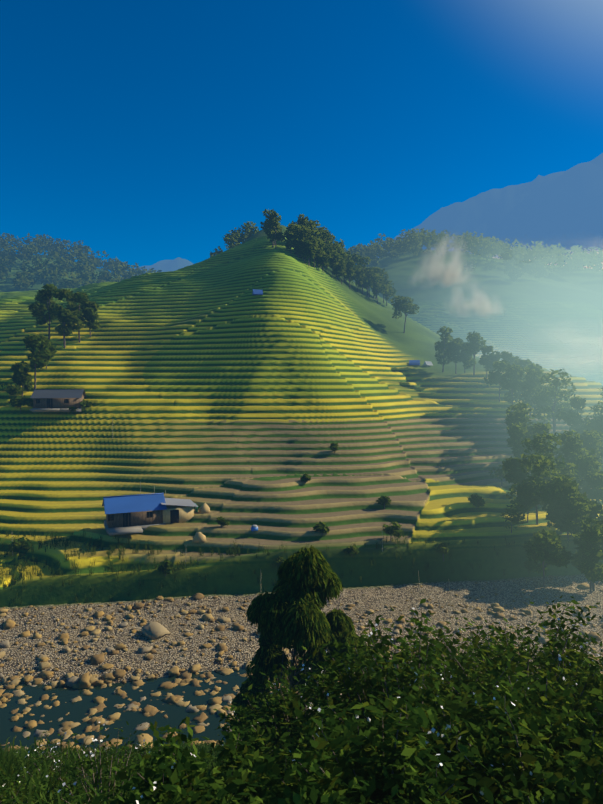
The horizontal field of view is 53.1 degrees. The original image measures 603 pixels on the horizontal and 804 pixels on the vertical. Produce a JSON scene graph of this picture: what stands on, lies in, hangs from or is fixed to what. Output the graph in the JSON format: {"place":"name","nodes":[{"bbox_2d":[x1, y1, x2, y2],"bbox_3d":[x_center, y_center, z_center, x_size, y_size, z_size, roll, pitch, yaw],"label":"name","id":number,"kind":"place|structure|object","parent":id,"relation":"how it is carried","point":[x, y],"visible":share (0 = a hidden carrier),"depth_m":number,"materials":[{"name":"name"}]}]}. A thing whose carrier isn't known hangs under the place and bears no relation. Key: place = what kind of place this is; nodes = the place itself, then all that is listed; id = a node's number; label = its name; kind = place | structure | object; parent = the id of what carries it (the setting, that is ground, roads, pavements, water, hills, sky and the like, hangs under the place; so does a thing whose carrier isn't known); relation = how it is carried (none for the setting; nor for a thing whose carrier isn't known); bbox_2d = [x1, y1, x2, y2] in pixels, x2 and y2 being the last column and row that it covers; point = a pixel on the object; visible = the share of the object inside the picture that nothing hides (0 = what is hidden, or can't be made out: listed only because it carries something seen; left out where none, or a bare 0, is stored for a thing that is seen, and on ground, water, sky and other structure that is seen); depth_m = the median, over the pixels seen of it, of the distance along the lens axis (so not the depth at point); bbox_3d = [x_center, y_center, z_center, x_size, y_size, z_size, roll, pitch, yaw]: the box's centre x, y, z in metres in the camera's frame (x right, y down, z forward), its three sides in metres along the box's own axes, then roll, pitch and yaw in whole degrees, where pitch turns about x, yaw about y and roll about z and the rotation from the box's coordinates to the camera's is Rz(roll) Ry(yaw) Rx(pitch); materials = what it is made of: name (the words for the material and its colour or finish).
{"place":"outdoors","nodes":[
{"label":"outdoors","id":0,"kind":"place"},
{"bbox_2d":[163,505,193,523],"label":"annex walls","id":1,"kind":"structure","parent":0,"point":[186,513],"depth_m":82.98,"materials":[{"name":"beige paint"}]},
{"bbox_2d":[161,498,197,506],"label":"annex roof","id":2,"kind":"structure","parent":1,"relation":"on","point":[179,502],"depth_m":84.67,"materials":[{"name":"grey metal"}]},
{"bbox_2d":[0,662,438,753],"bbox_3d":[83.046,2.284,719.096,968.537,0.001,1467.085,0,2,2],"label":"water","id":3,"kind":"structure","parent":0,"point":[174,713],"depth_m":48.32,"materials":[{"name":"teal liquid"}]},
{"bbox_2d":[0,153,602,799],"bbox_3d":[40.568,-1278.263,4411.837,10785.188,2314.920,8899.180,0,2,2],"label":"terrain","id":4,"kind":"structure","parent":0,"point":[216,387],"depth_m":111.27,"materials":[{"name":"green plant"}]},
{"bbox_2d":[30,408,81,411],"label":"hut yard","id":5,"kind":"structure","parent":4,"relation":"on","point":[52,410],"depth_m":111.50,"materials":[{"name":"grey concrete"}]},
{"bbox_2d":[33,394,83,407],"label":"house walls","id":6,"kind":"structure","parent":4,"relation":"on","point":[60,403],"depth_m":112.43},
{"bbox_2d":[36,399,67,407],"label":"hut openings","id":7,"kind":"object","parent":6,"relation":"in","point":[48,402],"visible":0.88,"depth_m":112.10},
{"bbox_2d":[30,389,86,397],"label":"house roof","id":8,"kind":"structure","parent":6,"relation":"on","point":[57,393],"depth_m":113.38,"materials":[{"name":"grey metal"}]},
{"bbox_2d":[104,520,164,535],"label":"hut yard","id":9,"kind":"structure","parent":4,"relation":"on","point":[125,530],"depth_m":78.50,"materials":[{"name":"grey concrete"}]},
{"bbox_2d":[106,510,162,527],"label":"house walls","id":10,"kind":"structure","parent":4,"relation":"on","point":[139,518],"depth_m":80.79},
{"bbox_2d":[102,493,166,513],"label":"house roof","id":11,"kind":"structure","parent":10,"relation":"on","point":[131,503],"depth_m":81.40,"materials":[{"name":"blue metal"}]},
{"bbox_2d":[108,510,178,526],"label":"hut openings","id":12,"kind":"object","parent":10,"relation":"in","point":[174,516],"visible":0.85,"depth_m":81.23,"materials":[{"name":"black"}]},
{"bbox_2d":[192,503,209,542],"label":"straw heaps","id":13,"kind":"object","parent":4,"relation":"on","point":[200,537],"visible":1,"depth_m":77.42,"materials":[{"name":"brown"}]},
{"bbox_2d":[12,419,450,601],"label":"stakes","id":14,"kind":"object","parent":4,"relation":"on","point":[185,561],"visible":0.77,"depth_m":87.85,"materials":[{"name":"beige"}]},
{"bbox_2d":[252,289,262,294],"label":"hut","id":15,"kind":"object","parent":4,"relation":"on","point":[257,292],"visible":0.91,"depth_m":160.24,"materials":[{"name":"blue metal"}]},
{"bbox_2d":[0,528,577,803],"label":"grass","id":16,"kind":"structure","parent":4,"relation":"on","point":[7,767],"depth_m":15.46,"materials":[{"name":"green plant"}]},
{"bbox_2d":[0,575,602,750],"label":"rocks","id":17,"kind":"object","parent":4,"relation":"on","point":[152,631],"visible":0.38,"depth_m":54.34,"materials":[{"name":"grey stone"}]},
{"bbox_2d":[0,545,602,803],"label":"bushes","id":18,"kind":"object","parent":4,"relation":"on","point":[291,616],"depth_m":6.89,"materials":[{"name":"green plant"}]},
{"bbox_2d":[3,603,602,803],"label":"flowers","id":19,"kind":"object","parent":18,"relation":"on","point":[369,720],"visible":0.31,"depth_m":7.53,"materials":[{"name":"white plant"}]},
{"bbox_2d":[409,360,419,364],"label":"hut","id":20,"kind":"object","parent":4,"relation":"on","point":[414,362],"visible":0.83,"depth_m":171.12,"materials":[{"name":"blue metal"}]},
{"bbox_2d":[423,361,432,364],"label":"roof","id":21,"kind":"structure","parent":4,"relation":"on","point":[427,362],"depth_m":172.16,"materials":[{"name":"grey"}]},
{"bbox_2d":[0,0,602,380],"label":"sky","id":22,"kind":"structure","parent":0,"point":[143,132],"materials":[{"name":"blue"}]}
]}

